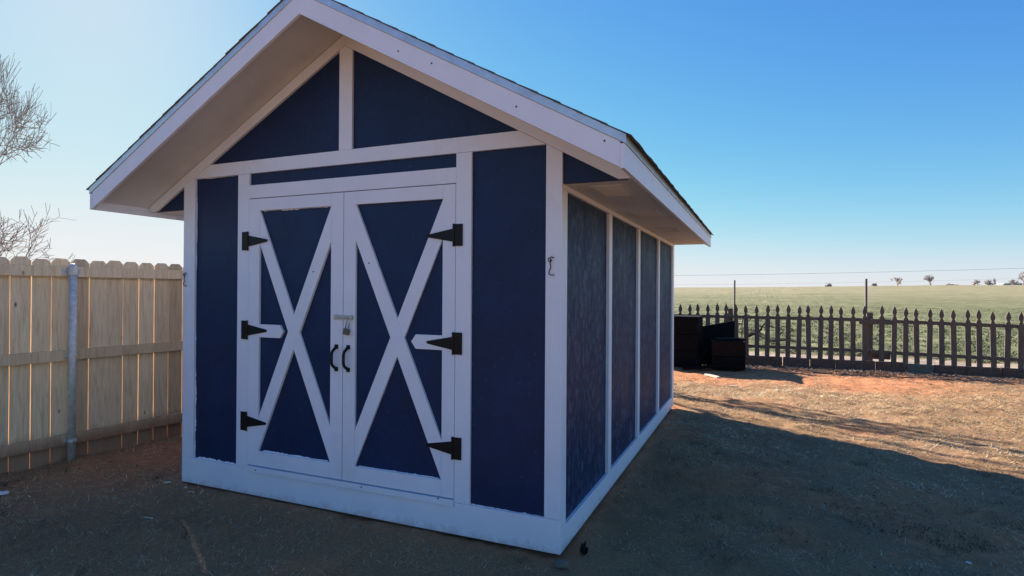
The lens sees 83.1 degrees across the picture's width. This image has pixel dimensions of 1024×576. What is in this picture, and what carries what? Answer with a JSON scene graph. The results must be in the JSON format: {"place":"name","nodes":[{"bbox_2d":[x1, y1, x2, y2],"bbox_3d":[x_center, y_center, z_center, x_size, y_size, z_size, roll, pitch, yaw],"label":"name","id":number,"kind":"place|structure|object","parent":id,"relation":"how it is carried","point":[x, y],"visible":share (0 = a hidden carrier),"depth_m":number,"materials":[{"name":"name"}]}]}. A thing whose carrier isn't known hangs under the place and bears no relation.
{"place":"outdoors","nodes":[
{"label":"outdoors","id":0,"kind":"place"},
{"bbox_2d":[0,285,1023,575],"bbox_3d":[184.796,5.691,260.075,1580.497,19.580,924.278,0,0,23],"label":"ground","id":1,"kind":"structure","parent":0,"point":[956,299],"depth_m":4.32,"materials":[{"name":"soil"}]},
{"bbox_2d":[0,481,7,486],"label":"stone","id":2,"kind":"object","parent":1,"relation":"on","point":[4,483],"visible":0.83,"depth_m":4.57,"materials":[{"name":"stone"}]},
{"bbox_2d":[0,491,8,494],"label":"white scrap","id":3,"kind":"object","parent":1,"relation":"on","point":[4,492],"visible":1,"depth_m":4.35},
{"bbox_2d":[0,52,57,164],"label":"bare tree","id":4,"kind":"object","parent":1,"relation":"on","point":[17,122],"visible":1,"depth_m":17.60,"materials":[{"name":"brown plant"}]},
{"bbox_2d":[0,203,74,259],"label":"bare tree","id":5,"kind":"object","parent":1,"relation":"on","point":[3,240],"visible":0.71,"depth_m":14.52,"materials":[{"name":"brown plant"}]},
{"bbox_2d":[0,256,183,473],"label":"board fence","id":6,"kind":"object","parent":1,"relation":"on","point":[97,367],"visible":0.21,"depth_m":5.38,"materials":[{"name":"brown wood"}]},
{"bbox_2d":[86,0,712,554],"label":"shed","id":7,"kind":"structure","parent":1,"relation":"on","point":[480,258],"depth_m":3.94,"materials":[{"name":"blue paint"}]},
{"bbox_2d":[240,192,343,479],"bbox_3d":[-1.620,0.331,4.188,0.952,1.997,0.097,0,0,23],"label":"door","id":8,"kind":"structure","parent":7,"relation":"in","point":[294,420],"depth_m":4.20,"materials":[{"name":"blue paint"}]},
{"bbox_2d":[343,318,349,334],"bbox_3d":[-1.131,0.265,3.970,0.044,0.116,0.022,11,1,23],"label":"padlock","id":9,"kind":"object","parent":7,"relation":"hanging from","point":[346,331],"visible":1,"depth_m":3.96,"materials":[{"name":"silver metal"}]},
{"bbox_2d":[342,184,462,498],"bbox_3d":[-0.748,0.335,3.815,0.933,1.997,0.097,0,0,23],"label":"door","id":10,"kind":"structure","parent":7,"relation":"in","point":[400,348],"depth_m":3.84,"materials":[{"name":"blue paint"}]},
{"bbox_2d":[7,375,1023,574],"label":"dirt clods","id":11,"kind":"object","parent":1,"relation":"on","point":[875,566],"visible":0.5,"depth_m":4.13,"materials":[{"name":"brown soil"}]},
{"bbox_2d":[553,559,568,567],"bbox_3d":[0.280,1.574,3.301,0.088,0.030,0.050,0,0,6],"label":"clod","id":12,"kind":"object","parent":1,"relation":"on","point":[559,563],"visible":1,"depth_m":3.28,"materials":[{"name":"grey stone"}]},
{"bbox_2d":[580,541,588,554],"bbox_3d":[0.432,1.551,3.447,0.056,0.057,0.070,0,0,-27],"label":"torn plastic","id":13,"kind":"object","parent":1,"relation":"on","point":[583,549],"visible":1,"depth_m":3.43,"materials":[{"name":"black plastic"}]},
{"bbox_2d":[674,315,703,366],"bbox_3d":[3.340,1.097,12.303,1.320,1.026,0.720,0,0,26],"label":"plank bin","id":14,"kind":"object","parent":1,"relation":"on","point":[688,338],"visible":0.39,"depth_m":11.82,"materials":[{"name":"brown wood"}]},
{"bbox_2d":[682,364,729,369],"bbox_3d":[3.858,1.562,11.490,0.900,0.045,0.140,-5,-1,9],"label":"loose board","id":15,"kind":"object","parent":1,"relation":"on","point":[703,366],"visible":1,"depth_m":11.44,"materials":[{"name":"brown wood"}]},
{"bbox_2d":[704,374,719,377],"bbox_3d":[3.692,1.620,10.646,0.090,0.030,0.415,0,0,-15],"label":"wood offcut","id":16,"kind":"object","parent":1,"relation":"on","point":[711,375],"visible":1,"depth_m":10.61,"materials":[{"name":"beige wood"}]},
{"bbox_2d":[702,320,734,364],"bbox_3d":[4.340,1.155,12.280,0.766,0.930,0.339,0,0,15],"label":"leaning panel","id":17,"kind":"object","parent":1,"relation":"on","point":[721,330],"visible":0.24,"depth_m":12.31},
{"bbox_2d":[710,339,745,369],"bbox_3d":[4.347,1.338,11.682,0.623,0.552,0.553,0,0,14],"label":"plank bin","id":18,"kind":"object","parent":1,"relation":"on","point":[732,354],"visible":0.93,"depth_m":11.42,"materials":[{"name":"brown wood"}]},
{"bbox_2d":[714,338,745,340],"bbox_3d":[4.384,1.031,11.637,0.620,0.045,0.140,0,6,-5],"label":"loose board","id":19,"kind":"object","parent":18,"relation":"on","point":[729,339],"visible":1,"depth_m":11.58,"materials":[{"name":"black wood"}]},
{"bbox_2d":[733,280,735,320],"bbox_3d":[4.967,0.776,12.914,0.039,1.901,0.039,0,0,23],"label":"metal pole","id":20,"kind":"object","parent":1,"relation":"on","point":[734,298],"visible":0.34,"depth_m":12.90,"materials":[{"name":"grey metal"}]},
{"bbox_2d":[738,314,750,337],"bbox_3d":[5.322,1.115,13.522,0.485,1.031,0.026,0,0,23],"label":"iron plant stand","id":21,"kind":"object","parent":1,"relation":"on","point":[742,325],"visible":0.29,"depth_m":13.50,"materials":[{"name":"black metal"}]},
{"bbox_2d":[745,355,781,365],"bbox_3d":[5.391,1.575,12.411,0.738,0.225,0.120,0,1,23],"label":"border block","id":22,"kind":"object","parent":1,"relation":"on","point":[763,360],"depth_m":12.35,"materials":[{"name":"grey concrete"}]},
{"bbox_2d":[748,323,795,341],"bbox_3d":[8.015,1.331,17.858,0.569,0.654,2.509,0,0,-7],"label":"fallen branch","id":23,"kind":"object","parent":1,"relation":"on","point":[752,333],"visible":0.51,"depth_m":18.11,"materials":[{"name":"brown wood"}]},
{"bbox_2d":[783,357,809,367],"bbox_3d":[5.976,1.578,12.164,0.502,0.225,0.120,1,-3,24],"label":"border block","id":24,"kind":"object","parent":1,"relation":"on","point":[796,362],"depth_m":12.11,"materials":[{"name":"grey concrete"}]},
{"bbox_2d":[810,358,835,368],"bbox_3d":[6.428,1.580,11.966,0.460,0.225,0.120,1,2,24],"label":"border block","id":25,"kind":"object","parent":1,"relation":"on","point":[821,363],"depth_m":11.91,"materials":[{"name":"grey concrete"}]},
{"bbox_2d":[674,303,1023,368],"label":"picket fence","id":26,"kind":"object","parent":1,"relation":"on","point":[867,320],"visible":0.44,"depth_m":11.67,"materials":[{"name":"brown wood"}]},
{"bbox_2d":[674,304,1023,363],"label":"field weeds","id":27,"kind":"object","parent":1,"relation":"on","point":[1015,340],"visible":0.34,"depth_m":20.84,"materials":[{"name":"green plant"}]},
{"bbox_2d":[836,360,874,369],"bbox_3d":[6.966,1.583,11.740,0.685,0.225,0.120,0,-3,23],"label":"border block","id":28,"kind":"object","parent":1,"relation":"on","point":[852,364],"depth_m":11.70,"materials":[{"name":"grey concrete"}]},
{"bbox_2d":[708,278,1020,284],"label":"overhead wire","id":29,"kind":"object","parent":1,"relation":"on","point":[851,282],"visible":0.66,"depth_m":80.71,"materials":[{"name":"grey metal"}]},
{"bbox_2d":[865,279,866,309],"bbox_3d":[7.295,0.773,11.917,0.046,1.928,0.046,0,0,23],"label":"metal pole","id":30,"kind":"object","parent":1,"relation":"on","point":[866,293],"visible":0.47,"depth_m":11.90,"materials":[{"name":"grey metal"}]},
{"bbox_2d":[711,364,1023,384],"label":"leaf litter","id":31,"kind":"object","parent":1,"relation":"on","point":[879,371],"visible":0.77,"depth_m":11.14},
{"bbox_2d":[875,361,905,371],"bbox_3d":[7.525,1.585,11.497,0.496,0.225,0.120,-1,1,25],"label":"border block","id":32,"kind":"object","parent":1,"relation":"on","point":[892,366],"depth_m":11.44,"materials":[{"name":"grey concrete"}]},
{"bbox_2d":[891,277,902,285],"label":"distant bare tree","id":33,"kind":"object","parent":1,"relation":"on","point":[896,280],"visible":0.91,"depth_m":199.79,"materials":[{"name":"grey plant"}]},
{"bbox_2d":[906,363,933,373],"bbox_3d":[7.990,1.598,11.343,0.440,0.205,0.120,0,0,24],"label":"border block","id":34,"kind":"object","parent":1,"relation":"on","point":[922,368],"depth_m":11.29,"materials":[{"name":"grey concrete"}]},
{"bbox_2d":[923,274,934,284],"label":"distant bare tree","id":35,"kind":"object","parent":1,"relation":"on","point":[929,278],"visible":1,"depth_m":190.08,"materials":[{"name":"grey plant"}]},
{"bbox_2d":[934,365,965,375],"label":"border block","id":36,"kind":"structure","parent":1,"relation":"on","point":[950,369],"depth_m":11.13,"materials":[{"name":"grey concrete"}]},
{"bbox_2d":[971,279,980,284],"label":"distant bare tree","id":37,"kind":"object","parent":1,"relation":"on","point":[976,281],"visible":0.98,"depth_m":194.38,"materials":[{"name":"grey plant"}]},
{"bbox_2d":[965,366,1000,376],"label":"border block","id":38,"kind":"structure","parent":1,"relation":"on","point":[984,371],"depth_m":10.97,"materials":[{"name":"grey concrete"}]},
{"bbox_2d":[983,280,993,284],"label":"distant bare tree","id":39,"kind":"object","parent":1,"relation":"on","point":[988,282],"visible":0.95,"depth_m":199.87,"materials":[{"name":"grey plant"}]},
{"bbox_2d":[997,283,1022,284],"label":"farm building","id":40,"kind":"structure","parent":1,"relation":"on","point":[1009,284],"depth_m":213.44,"materials":[{"name":"metal"}]},
{"bbox_2d":[1001,368,1023,378],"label":"border block","id":41,"kind":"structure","parent":1,"relation":"on","point":[1012,372],"depth_m":10.82,"materials":[{"name":"grey concrete"}]},
{"bbox_2d":[1009,279,1018,284],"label":"distant bare tree","id":42,"kind":"object","parent":1,"relation":"on","point":[1012,282],"visible":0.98,"depth_m":195.10,"materials":[{"name":"grey plant"}]},
{"bbox_2d":[1018,271,1023,284],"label":"distant bare tree","id":43,"kind":"object","parent":1,"relation":"on","point":[1022,275],"visible":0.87,"depth_m":170.21,"materials":[{"name":"grey plant"}]},
{"bbox_2d":[0,0,1023,287],"label":"sky","id":44,"kind":"structure","parent":0,"point":[835,140],"materials":[{"name":"blue"}]},
{"bbox_2d":[629,471,1023,575],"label":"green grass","id":45,"kind":"structure","parent":0,"point":[937,541],"depth_m":3.76,"materials":[{"name":"plant"}]}
]}

